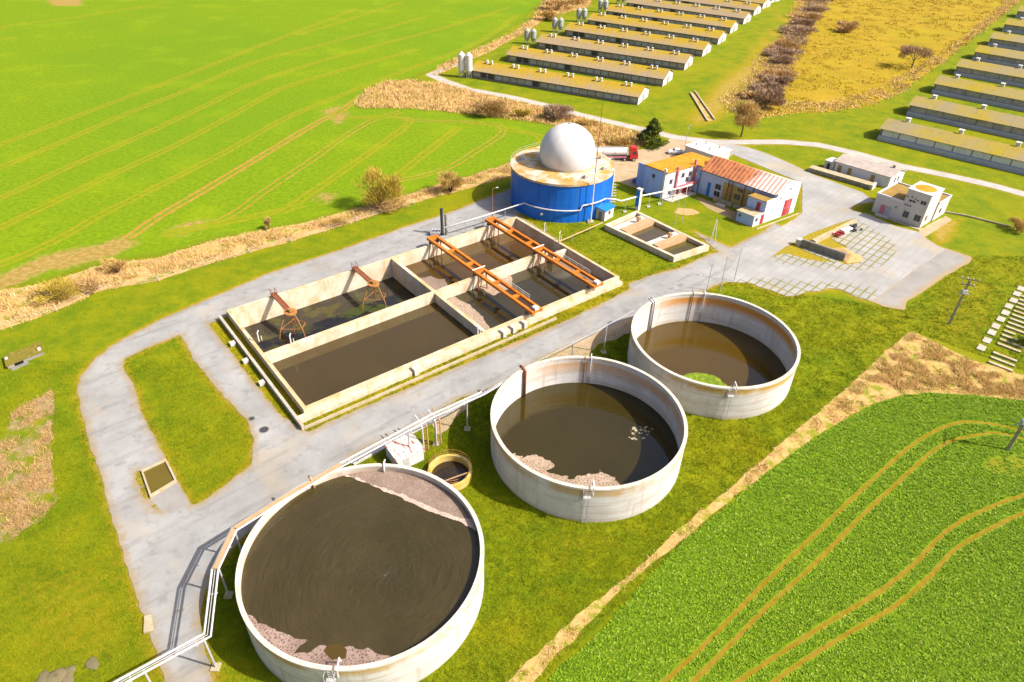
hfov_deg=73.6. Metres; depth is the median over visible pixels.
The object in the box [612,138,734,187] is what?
dirt yard
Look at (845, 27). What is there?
thicket
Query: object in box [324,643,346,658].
open pool
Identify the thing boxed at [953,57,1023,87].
poultry barn
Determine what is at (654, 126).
evergreen tree
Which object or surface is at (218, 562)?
pipe bridge
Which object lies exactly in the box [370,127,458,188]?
wheel track
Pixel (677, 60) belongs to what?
poultry barn
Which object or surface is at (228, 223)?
wheel track
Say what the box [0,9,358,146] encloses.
wheel track
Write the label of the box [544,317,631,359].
dirt verge
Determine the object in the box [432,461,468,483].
water
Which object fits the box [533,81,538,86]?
window
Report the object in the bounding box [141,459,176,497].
sump
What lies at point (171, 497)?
concrete pad
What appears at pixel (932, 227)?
dirt verge
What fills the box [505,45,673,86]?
poultry barn
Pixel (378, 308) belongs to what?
foam
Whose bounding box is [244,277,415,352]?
water
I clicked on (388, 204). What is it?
ditch shrub
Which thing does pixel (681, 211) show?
bare patch
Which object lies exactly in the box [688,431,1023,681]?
wheel track
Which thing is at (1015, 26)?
poultry barn
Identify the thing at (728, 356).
water
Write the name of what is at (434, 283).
foam
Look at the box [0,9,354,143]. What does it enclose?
wheel track
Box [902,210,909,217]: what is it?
window
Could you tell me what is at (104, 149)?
wheel track
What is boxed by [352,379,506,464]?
pipe
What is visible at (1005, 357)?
drying rack slat
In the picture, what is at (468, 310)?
foam
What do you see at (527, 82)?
window
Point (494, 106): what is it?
reed shrub
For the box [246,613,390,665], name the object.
foam
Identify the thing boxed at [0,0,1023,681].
ground
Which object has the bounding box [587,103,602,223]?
lightning mast
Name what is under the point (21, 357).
bunker
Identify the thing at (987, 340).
concrete slab
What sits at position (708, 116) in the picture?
trench floor
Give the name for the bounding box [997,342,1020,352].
drying rack slat
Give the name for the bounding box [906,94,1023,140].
poultry barn
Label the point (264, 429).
manhole cover
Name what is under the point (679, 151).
parked car
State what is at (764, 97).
thicket
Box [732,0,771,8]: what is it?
poultry barn
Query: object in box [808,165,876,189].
loading platform
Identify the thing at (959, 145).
poultry barn
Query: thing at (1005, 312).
concrete slab
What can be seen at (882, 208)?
red door
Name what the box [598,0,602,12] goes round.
feed silo
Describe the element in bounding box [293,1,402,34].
wheel track
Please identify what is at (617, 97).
window
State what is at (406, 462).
door
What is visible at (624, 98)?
window
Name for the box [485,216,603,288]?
scraper bridge
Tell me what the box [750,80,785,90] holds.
bank shrub
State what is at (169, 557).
road
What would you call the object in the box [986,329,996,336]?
concrete slab
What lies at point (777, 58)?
bank shrub
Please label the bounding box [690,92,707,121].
trench kerb
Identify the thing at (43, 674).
boulder
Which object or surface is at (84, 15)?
wheel track
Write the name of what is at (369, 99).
dry reeds
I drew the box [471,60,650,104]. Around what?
poultry barn
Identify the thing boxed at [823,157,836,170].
block shed
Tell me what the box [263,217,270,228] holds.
field shrub
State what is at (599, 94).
window
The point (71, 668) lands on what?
boulder
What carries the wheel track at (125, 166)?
on the crop field at (51, 71)
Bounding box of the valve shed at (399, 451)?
[384,431,424,466]
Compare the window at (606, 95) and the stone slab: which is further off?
the window at (606, 95)
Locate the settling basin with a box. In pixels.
[218,216,622,429]
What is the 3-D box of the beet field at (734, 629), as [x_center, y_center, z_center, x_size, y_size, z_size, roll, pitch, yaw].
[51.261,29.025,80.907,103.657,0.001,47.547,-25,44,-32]
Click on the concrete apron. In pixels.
(925, 276)
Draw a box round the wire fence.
[4,202,414,324]
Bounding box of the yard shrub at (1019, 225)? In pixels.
[1008,216,1023,232]
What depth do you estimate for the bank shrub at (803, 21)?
337.37 m
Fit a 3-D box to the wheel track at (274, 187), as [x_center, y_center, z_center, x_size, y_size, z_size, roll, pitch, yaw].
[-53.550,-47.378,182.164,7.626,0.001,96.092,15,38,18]
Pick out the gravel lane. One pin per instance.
(866, 156)
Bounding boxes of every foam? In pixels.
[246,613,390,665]
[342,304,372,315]
[348,471,474,530]
[368,304,389,312]
[419,276,446,289]
[448,297,489,329]
[480,276,511,294]
[513,453,620,486]
[559,259,603,282]
[629,426,652,439]
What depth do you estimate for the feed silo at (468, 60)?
247.85 m
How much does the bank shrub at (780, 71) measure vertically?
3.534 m
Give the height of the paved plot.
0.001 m
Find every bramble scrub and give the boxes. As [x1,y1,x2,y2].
[718,0,1020,117]
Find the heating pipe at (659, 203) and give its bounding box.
[605,184,692,212]
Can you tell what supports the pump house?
on the ground at (92, 326)
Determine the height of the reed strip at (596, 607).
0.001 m
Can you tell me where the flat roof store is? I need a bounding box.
[684,139,730,158]
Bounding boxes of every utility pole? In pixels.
[948,276,979,323]
[1005,418,1023,449]
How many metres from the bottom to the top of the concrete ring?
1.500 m
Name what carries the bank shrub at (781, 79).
on the scrub field at (892, 37)
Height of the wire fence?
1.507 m
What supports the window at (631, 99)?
in the poultry barn at (601, 88)
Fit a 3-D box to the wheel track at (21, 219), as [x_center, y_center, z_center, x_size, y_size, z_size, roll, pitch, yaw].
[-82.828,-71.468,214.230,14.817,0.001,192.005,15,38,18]
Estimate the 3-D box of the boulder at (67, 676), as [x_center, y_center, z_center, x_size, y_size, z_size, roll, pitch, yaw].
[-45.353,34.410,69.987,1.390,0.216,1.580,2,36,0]
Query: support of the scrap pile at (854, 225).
on the ground at (92, 326)
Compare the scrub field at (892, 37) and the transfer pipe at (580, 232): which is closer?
the transfer pipe at (580, 232)
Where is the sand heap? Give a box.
[833,247,862,263]
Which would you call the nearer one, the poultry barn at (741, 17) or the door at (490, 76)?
the door at (490, 76)
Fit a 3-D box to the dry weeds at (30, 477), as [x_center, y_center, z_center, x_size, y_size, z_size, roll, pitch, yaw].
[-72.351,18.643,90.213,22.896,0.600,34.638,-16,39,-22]
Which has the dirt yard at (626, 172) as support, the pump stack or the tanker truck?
the tanker truck
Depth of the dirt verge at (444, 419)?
102.24 m
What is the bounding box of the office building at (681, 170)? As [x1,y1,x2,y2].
[643,152,710,201]
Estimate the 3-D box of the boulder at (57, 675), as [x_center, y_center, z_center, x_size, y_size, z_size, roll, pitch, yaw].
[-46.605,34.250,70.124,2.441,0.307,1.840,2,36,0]
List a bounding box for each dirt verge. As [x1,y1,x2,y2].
[432,406,465,433]
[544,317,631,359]
[695,196,739,222]
[918,216,951,236]
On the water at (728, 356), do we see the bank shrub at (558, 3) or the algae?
the algae
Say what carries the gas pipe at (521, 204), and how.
on the ground at (92, 326)
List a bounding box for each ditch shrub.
[30,275,83,303]
[73,274,103,292]
[99,257,127,273]
[320,214,347,225]
[370,194,410,212]
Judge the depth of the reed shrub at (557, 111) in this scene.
212.93 m
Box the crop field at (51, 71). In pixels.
[0,0,551,287]
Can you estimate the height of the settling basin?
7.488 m
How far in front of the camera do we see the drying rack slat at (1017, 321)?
127.22 m
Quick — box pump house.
[595,201,615,220]
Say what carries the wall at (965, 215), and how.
on the ground at (92, 326)
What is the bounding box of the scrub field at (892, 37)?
[746,0,1016,117]
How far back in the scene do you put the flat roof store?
187.45 m
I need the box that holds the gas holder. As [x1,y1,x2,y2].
[510,122,615,222]
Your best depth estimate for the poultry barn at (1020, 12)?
366.47 m
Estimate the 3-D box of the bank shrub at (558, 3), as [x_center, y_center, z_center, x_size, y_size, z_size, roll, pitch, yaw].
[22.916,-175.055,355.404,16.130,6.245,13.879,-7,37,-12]
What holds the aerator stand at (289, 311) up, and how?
on the settling basin
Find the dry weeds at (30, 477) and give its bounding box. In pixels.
[0,390,56,541]
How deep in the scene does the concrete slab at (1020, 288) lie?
136.93 m
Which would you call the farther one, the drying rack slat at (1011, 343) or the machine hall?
the machine hall
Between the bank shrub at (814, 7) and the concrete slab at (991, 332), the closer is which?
the concrete slab at (991, 332)
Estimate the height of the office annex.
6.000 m
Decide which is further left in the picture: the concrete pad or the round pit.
the concrete pad
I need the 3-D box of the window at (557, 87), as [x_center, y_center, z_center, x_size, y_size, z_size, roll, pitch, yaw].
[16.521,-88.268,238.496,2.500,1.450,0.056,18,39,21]
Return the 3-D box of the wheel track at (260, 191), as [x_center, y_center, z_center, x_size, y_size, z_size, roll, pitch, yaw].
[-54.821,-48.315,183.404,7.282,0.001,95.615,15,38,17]
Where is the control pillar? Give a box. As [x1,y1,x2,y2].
[634,187,643,210]
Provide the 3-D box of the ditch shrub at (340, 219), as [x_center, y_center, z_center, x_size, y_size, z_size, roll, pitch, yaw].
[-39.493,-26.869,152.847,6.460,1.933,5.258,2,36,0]
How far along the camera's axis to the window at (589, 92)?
234.22 m
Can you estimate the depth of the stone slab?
74.63 m
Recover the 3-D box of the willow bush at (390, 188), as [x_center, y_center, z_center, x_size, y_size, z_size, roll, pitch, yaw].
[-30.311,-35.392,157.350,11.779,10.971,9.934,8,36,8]
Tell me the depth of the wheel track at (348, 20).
326.42 m
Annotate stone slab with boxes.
[143,614,153,633]
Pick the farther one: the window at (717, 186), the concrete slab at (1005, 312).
the window at (717, 186)
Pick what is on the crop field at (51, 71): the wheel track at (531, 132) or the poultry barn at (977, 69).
the wheel track at (531, 132)
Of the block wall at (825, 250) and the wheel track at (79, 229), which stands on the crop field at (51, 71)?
the wheel track at (79, 229)
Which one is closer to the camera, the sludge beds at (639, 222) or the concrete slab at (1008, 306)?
the concrete slab at (1008, 306)
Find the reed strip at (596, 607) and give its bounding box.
[510,331,1023,681]
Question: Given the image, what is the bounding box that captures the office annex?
[636,162,645,186]
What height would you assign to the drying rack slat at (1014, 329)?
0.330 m
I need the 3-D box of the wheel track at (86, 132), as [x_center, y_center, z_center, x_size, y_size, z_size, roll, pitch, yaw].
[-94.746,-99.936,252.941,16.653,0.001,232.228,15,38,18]
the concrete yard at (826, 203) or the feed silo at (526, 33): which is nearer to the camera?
the concrete yard at (826, 203)
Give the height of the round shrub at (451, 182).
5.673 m
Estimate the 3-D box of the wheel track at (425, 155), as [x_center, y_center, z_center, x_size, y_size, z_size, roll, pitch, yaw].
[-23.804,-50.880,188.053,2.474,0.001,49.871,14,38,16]
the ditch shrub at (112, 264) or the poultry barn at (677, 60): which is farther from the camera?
the poultry barn at (677, 60)
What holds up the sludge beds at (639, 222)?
on the ground at (92, 326)
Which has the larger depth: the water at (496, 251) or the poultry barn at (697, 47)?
the poultry barn at (697, 47)
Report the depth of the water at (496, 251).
145.06 m
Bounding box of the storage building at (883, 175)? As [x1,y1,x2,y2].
[833,153,906,187]
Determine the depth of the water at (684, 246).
147.19 m
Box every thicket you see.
[752,85,786,107]
[836,19,860,32]
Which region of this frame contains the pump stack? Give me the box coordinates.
[430,208,447,235]
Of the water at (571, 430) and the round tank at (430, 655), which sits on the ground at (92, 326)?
the round tank at (430, 655)
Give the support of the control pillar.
on the ground at (92, 326)
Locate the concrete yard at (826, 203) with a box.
[721,144,943,299]
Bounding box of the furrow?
[549,469,773,681]
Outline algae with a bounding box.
[681,373,726,385]
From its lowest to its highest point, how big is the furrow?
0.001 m
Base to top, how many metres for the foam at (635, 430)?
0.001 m
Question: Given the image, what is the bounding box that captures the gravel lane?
[426,64,1023,196]
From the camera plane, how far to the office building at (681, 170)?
168.81 m
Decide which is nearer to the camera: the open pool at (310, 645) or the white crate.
the open pool at (310, 645)
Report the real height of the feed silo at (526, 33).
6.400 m
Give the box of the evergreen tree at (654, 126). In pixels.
[636,117,669,150]
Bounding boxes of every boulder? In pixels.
[35,669,48,681]
[46,667,65,681]
[61,671,74,681]
[65,665,75,672]
[84,656,98,669]
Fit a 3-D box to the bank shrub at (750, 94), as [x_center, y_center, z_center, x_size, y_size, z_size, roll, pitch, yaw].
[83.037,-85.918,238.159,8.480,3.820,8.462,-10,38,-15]
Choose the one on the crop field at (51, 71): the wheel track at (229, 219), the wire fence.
the wheel track at (229, 219)
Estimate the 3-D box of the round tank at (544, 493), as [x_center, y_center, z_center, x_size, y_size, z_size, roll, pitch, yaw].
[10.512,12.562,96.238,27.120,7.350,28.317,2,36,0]
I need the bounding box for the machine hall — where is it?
[697,155,801,226]
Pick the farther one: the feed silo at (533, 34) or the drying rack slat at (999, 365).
the feed silo at (533, 34)
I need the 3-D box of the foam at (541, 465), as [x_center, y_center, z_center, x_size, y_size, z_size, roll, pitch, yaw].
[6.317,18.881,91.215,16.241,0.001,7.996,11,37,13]
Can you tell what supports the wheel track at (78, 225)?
on the crop field at (51, 71)
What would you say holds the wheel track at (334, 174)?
on the crop field at (51, 71)
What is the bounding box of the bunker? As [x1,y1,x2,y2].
[3,341,44,370]
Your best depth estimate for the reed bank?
303.45 m
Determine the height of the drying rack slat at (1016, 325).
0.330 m
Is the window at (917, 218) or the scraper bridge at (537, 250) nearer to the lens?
the scraper bridge at (537, 250)
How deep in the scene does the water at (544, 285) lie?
133.61 m
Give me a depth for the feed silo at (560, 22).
312.68 m
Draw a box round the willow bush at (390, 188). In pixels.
[354,165,404,208]
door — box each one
[403,458,409,466]
[488,74,493,79]
[635,190,640,206]
[706,182,710,195]
[781,198,792,215]
[878,204,885,213]
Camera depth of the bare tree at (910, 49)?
272.21 m
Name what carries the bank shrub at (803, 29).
on the scrub field at (892, 37)
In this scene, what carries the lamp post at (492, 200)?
on the ground at (92, 326)
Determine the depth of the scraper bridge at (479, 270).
132.26 m
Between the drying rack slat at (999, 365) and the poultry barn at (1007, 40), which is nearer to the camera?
the drying rack slat at (999, 365)
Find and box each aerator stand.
[270,288,305,339]
[351,262,386,309]
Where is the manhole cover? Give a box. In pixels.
[259,426,268,432]
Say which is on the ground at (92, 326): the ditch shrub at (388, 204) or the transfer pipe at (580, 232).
the transfer pipe at (580, 232)
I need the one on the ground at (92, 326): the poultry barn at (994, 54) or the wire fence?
the poultry barn at (994, 54)
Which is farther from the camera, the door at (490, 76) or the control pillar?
the door at (490, 76)
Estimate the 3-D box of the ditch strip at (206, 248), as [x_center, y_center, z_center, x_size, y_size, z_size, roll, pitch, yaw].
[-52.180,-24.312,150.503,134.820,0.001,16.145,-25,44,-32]
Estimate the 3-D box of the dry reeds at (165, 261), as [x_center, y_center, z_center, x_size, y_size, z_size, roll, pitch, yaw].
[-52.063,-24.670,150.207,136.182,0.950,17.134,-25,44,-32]
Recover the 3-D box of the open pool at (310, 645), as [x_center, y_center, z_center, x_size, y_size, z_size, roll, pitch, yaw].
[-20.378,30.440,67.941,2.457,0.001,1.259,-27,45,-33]
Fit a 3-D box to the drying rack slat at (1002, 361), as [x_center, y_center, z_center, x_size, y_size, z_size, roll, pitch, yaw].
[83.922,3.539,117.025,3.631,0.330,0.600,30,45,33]
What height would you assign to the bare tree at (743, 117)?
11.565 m
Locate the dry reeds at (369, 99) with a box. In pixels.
[354,78,646,149]
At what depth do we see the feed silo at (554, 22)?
313.28 m
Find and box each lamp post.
[492,187,497,216]
[719,254,733,292]
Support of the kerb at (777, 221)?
on the ground at (92, 326)
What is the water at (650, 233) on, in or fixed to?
in the sludge beds at (639, 222)
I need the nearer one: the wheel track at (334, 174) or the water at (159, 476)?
the water at (159, 476)
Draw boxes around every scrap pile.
[832,231,844,236]
[850,223,862,231]
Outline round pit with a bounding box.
[428,450,471,490]
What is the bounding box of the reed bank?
[437,0,591,74]
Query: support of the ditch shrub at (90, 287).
on the ditch strip at (206, 248)
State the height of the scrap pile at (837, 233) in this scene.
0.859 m
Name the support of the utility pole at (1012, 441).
on the beet field at (734, 629)
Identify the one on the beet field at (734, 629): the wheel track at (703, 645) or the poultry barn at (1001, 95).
the wheel track at (703, 645)
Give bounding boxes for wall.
[801,239,846,260]
[811,219,857,242]
[945,211,1010,227]
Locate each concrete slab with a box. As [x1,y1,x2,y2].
[976,344,986,351]
[982,337,991,343]
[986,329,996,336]
[991,323,1000,329]
[996,316,1005,322]
[1001,309,1009,316]
[1004,303,1013,308]
[1009,297,1018,303]
[1012,291,1021,296]
[1016,286,1023,291]
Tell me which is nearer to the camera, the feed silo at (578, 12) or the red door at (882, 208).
the red door at (882, 208)
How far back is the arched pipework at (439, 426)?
96.14 m
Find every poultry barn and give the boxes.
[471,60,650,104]
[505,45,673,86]
[535,33,693,70]
[564,22,712,56]
[587,12,727,44]
[605,4,738,33]
[626,0,751,23]
[663,0,761,15]
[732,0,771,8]
[877,117,1023,174]
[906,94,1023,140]
[931,74,1023,111]
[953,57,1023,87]
[972,44,1023,68]
[987,31,1023,51]
[1002,17,1023,34]
[1015,6,1023,18]
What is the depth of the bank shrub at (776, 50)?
286.80 m
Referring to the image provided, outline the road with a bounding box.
[77,189,781,681]
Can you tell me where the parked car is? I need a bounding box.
[668,148,683,154]
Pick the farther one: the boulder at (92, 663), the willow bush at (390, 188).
the willow bush at (390, 188)
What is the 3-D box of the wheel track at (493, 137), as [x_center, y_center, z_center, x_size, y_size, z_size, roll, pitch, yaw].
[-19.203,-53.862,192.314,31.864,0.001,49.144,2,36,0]
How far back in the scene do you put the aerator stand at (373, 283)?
130.96 m
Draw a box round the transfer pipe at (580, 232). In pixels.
[558,222,602,241]
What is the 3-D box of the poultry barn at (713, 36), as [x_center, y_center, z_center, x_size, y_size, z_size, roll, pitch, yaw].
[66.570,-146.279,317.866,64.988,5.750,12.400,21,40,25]
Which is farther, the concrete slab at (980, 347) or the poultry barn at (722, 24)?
the poultry barn at (722, 24)
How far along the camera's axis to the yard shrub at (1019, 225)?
157.39 m
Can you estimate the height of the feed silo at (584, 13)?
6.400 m
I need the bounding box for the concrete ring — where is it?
[795,237,802,246]
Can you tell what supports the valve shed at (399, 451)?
on the ground at (92, 326)
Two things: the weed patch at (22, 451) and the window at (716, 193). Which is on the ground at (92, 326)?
the weed patch at (22, 451)
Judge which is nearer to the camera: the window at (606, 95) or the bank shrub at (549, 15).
the window at (606, 95)
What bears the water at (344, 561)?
in the round tank at (430, 655)
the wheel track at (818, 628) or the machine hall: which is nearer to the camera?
the wheel track at (818, 628)
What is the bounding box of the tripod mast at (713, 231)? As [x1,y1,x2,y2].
[710,220,717,240]
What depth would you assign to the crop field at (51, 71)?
213.26 m
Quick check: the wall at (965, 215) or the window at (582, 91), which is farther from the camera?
the window at (582, 91)
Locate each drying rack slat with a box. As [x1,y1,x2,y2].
[988,360,1012,371]
[990,356,1014,367]
[992,351,1016,362]
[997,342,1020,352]
[999,338,1022,348]
[1001,334,1018,342]
[1003,330,1015,335]
[1005,325,1023,333]
[1007,321,1023,329]
[1009,317,1023,324]
[1011,313,1023,319]
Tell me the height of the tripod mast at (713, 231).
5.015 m
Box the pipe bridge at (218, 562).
[113,310,633,681]
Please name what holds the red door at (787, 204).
in the machine hall
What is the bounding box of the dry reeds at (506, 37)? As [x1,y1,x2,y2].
[432,0,590,75]
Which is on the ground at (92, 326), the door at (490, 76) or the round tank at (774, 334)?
the round tank at (774, 334)
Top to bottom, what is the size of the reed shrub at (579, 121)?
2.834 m
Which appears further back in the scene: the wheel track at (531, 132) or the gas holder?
the wheel track at (531, 132)
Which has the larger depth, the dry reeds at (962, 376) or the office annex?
the office annex
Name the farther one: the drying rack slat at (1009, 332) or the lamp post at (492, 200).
the lamp post at (492, 200)
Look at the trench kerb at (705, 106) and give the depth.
229.26 m
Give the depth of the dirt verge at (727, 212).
164.26 m
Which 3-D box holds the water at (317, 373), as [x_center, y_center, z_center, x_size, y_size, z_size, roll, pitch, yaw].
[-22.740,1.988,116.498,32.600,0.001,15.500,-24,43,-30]
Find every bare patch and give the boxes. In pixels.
[674,208,698,214]
[982,452,1023,476]
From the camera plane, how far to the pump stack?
149.21 m
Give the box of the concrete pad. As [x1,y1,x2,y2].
[151,483,188,510]
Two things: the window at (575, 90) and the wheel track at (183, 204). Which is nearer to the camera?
the wheel track at (183, 204)
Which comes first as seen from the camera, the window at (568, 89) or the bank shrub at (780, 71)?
the window at (568, 89)
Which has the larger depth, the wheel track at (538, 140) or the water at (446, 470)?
the wheel track at (538, 140)
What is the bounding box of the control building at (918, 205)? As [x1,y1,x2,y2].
[871,181,951,230]
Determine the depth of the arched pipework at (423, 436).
95.15 m
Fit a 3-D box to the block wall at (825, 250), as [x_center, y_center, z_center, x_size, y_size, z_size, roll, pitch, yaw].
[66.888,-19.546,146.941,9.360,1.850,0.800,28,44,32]
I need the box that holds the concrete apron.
[868,246,971,309]
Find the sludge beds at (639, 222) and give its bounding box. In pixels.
[604,210,709,261]
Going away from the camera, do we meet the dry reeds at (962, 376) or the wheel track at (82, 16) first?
the dry reeds at (962, 376)
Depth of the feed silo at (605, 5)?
352.20 m
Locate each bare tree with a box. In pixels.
[731,99,761,136]
[896,44,934,67]
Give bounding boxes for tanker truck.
[595,145,637,161]
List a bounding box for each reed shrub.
[468,96,511,116]
[512,107,530,116]
[540,102,574,119]
[573,118,601,125]
[605,135,636,144]
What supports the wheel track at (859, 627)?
on the beet field at (734, 629)
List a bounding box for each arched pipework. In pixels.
[414,413,428,451]
[427,407,441,444]
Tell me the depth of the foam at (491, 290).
135.06 m
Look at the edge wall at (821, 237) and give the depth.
154.06 m
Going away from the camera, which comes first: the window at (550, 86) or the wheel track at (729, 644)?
the wheel track at (729, 644)
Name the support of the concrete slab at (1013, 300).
on the ground at (92, 326)
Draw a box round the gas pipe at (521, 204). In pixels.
[443,198,605,232]
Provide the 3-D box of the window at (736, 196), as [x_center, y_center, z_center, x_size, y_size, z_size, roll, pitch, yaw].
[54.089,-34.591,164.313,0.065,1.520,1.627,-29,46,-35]
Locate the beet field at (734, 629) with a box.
[552,393,1023,681]
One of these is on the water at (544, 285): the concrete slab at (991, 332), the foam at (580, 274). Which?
the foam at (580, 274)
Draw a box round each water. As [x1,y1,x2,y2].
[144,462,173,493]
[241,475,479,656]
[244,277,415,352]
[272,302,474,405]
[405,230,552,285]
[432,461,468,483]
[447,261,591,328]
[496,383,677,484]
[631,225,668,241]
[637,321,786,386]
[662,241,699,254]
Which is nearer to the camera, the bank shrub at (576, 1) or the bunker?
the bunker
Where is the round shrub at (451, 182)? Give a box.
[436,170,464,192]
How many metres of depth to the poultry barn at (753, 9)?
362.70 m
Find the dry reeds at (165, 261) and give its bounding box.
[0,162,510,329]
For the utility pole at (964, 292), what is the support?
on the ground at (92, 326)
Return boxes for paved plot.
[801,219,896,269]
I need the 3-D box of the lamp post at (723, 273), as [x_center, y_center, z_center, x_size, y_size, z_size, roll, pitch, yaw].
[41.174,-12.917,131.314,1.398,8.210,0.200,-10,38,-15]
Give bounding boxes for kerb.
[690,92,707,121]
[694,90,714,119]
[756,213,798,229]
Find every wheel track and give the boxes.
[0,2,168,27]
[0,2,171,28]
[0,7,507,197]
[0,7,510,201]
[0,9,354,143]
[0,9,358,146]
[0,14,515,263]
[0,15,519,267]
[0,16,425,166]
[0,17,427,170]
[0,49,415,226]
[0,49,417,230]
[120,95,361,237]
[128,95,366,238]
[161,203,302,234]
[162,205,305,237]
[211,110,398,221]
[213,112,402,224]
[275,117,409,212]
[282,115,415,213]
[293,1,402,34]
[295,2,404,35]
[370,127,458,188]
[377,119,501,182]
[382,128,463,186]
[400,118,506,181]
[502,129,541,154]
[504,127,543,154]
[659,420,1023,681]
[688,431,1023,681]
[730,492,1023,681]
[766,510,1023,681]
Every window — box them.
[525,80,531,84]
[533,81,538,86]
[548,84,554,88]
[556,85,562,90]
[564,86,570,91]
[572,88,578,92]
[580,89,586,94]
[588,90,594,95]
[596,92,602,96]
[604,93,611,97]
[613,94,619,99]
[621,96,628,100]
[629,97,636,102]
[713,190,719,196]
[715,183,721,190]
[734,193,740,200]
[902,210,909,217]
[913,214,921,221]
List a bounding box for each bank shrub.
[534,9,557,19]
[540,0,571,10]
[566,0,587,3]
[737,88,756,98]
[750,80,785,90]
[757,67,798,76]
[762,45,803,55]
[762,74,795,83]
[769,38,802,48]
[769,54,793,63]
[776,24,818,34]
[786,11,825,19]
[791,17,815,24]
[800,4,831,11]
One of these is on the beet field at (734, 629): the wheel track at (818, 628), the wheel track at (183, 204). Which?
the wheel track at (818, 628)
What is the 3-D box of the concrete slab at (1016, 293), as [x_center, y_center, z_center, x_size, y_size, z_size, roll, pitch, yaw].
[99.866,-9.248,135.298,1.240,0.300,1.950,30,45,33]
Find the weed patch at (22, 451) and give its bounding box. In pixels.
[0,390,57,542]
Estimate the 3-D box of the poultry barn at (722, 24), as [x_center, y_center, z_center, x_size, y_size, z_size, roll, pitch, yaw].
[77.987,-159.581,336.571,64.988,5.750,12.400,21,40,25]
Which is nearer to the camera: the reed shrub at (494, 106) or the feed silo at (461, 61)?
the reed shrub at (494, 106)
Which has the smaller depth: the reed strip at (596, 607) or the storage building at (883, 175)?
the reed strip at (596, 607)
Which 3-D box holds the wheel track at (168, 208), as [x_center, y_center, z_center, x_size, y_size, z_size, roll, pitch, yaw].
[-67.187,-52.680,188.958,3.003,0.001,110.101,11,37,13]
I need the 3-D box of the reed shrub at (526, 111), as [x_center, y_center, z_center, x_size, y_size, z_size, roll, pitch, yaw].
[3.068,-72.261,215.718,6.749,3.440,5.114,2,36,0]
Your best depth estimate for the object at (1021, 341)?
121.11 m
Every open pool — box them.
[294,638,318,652]
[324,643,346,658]
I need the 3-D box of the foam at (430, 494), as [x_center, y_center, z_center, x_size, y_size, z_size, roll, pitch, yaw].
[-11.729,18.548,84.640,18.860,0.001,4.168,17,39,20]
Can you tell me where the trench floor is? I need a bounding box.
[692,93,712,120]
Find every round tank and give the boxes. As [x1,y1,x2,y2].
[235,459,483,681]
[490,353,687,523]
[627,289,800,419]
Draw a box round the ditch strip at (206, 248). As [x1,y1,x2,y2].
[0,163,510,329]
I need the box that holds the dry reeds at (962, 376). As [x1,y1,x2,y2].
[505,331,1023,681]
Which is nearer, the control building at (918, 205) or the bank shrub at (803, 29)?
the control building at (918, 205)
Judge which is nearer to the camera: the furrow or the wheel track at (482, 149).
the furrow
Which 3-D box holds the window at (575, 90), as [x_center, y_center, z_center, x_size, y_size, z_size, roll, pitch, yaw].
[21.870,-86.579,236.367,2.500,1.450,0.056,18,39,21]
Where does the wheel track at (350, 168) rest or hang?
on the crop field at (51, 71)
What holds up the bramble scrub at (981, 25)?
on the scrub field at (892, 37)
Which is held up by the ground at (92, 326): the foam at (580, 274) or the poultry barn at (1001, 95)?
the poultry barn at (1001, 95)
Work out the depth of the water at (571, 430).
99.19 m
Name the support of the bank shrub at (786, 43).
on the scrub field at (892, 37)
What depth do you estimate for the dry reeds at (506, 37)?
309.83 m
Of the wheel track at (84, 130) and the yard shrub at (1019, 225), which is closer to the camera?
the yard shrub at (1019, 225)
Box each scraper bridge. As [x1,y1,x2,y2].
[427,234,542,314]
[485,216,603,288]
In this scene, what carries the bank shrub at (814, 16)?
on the scrub field at (892, 37)
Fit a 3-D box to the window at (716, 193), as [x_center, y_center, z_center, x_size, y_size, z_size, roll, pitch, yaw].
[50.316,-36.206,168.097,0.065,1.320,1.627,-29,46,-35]
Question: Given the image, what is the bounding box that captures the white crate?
[840,226,852,233]
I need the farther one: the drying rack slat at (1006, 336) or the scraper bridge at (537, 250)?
the scraper bridge at (537, 250)
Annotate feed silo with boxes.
[458,51,464,77]
[465,52,471,77]
[524,28,529,42]
[530,28,535,44]
[552,17,557,31]
[558,17,563,32]
[576,7,581,20]
[582,8,586,21]
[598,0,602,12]
[603,0,608,11]
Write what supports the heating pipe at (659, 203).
on the ground at (92, 326)
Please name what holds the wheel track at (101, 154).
on the crop field at (51, 71)
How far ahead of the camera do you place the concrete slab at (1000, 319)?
127.58 m

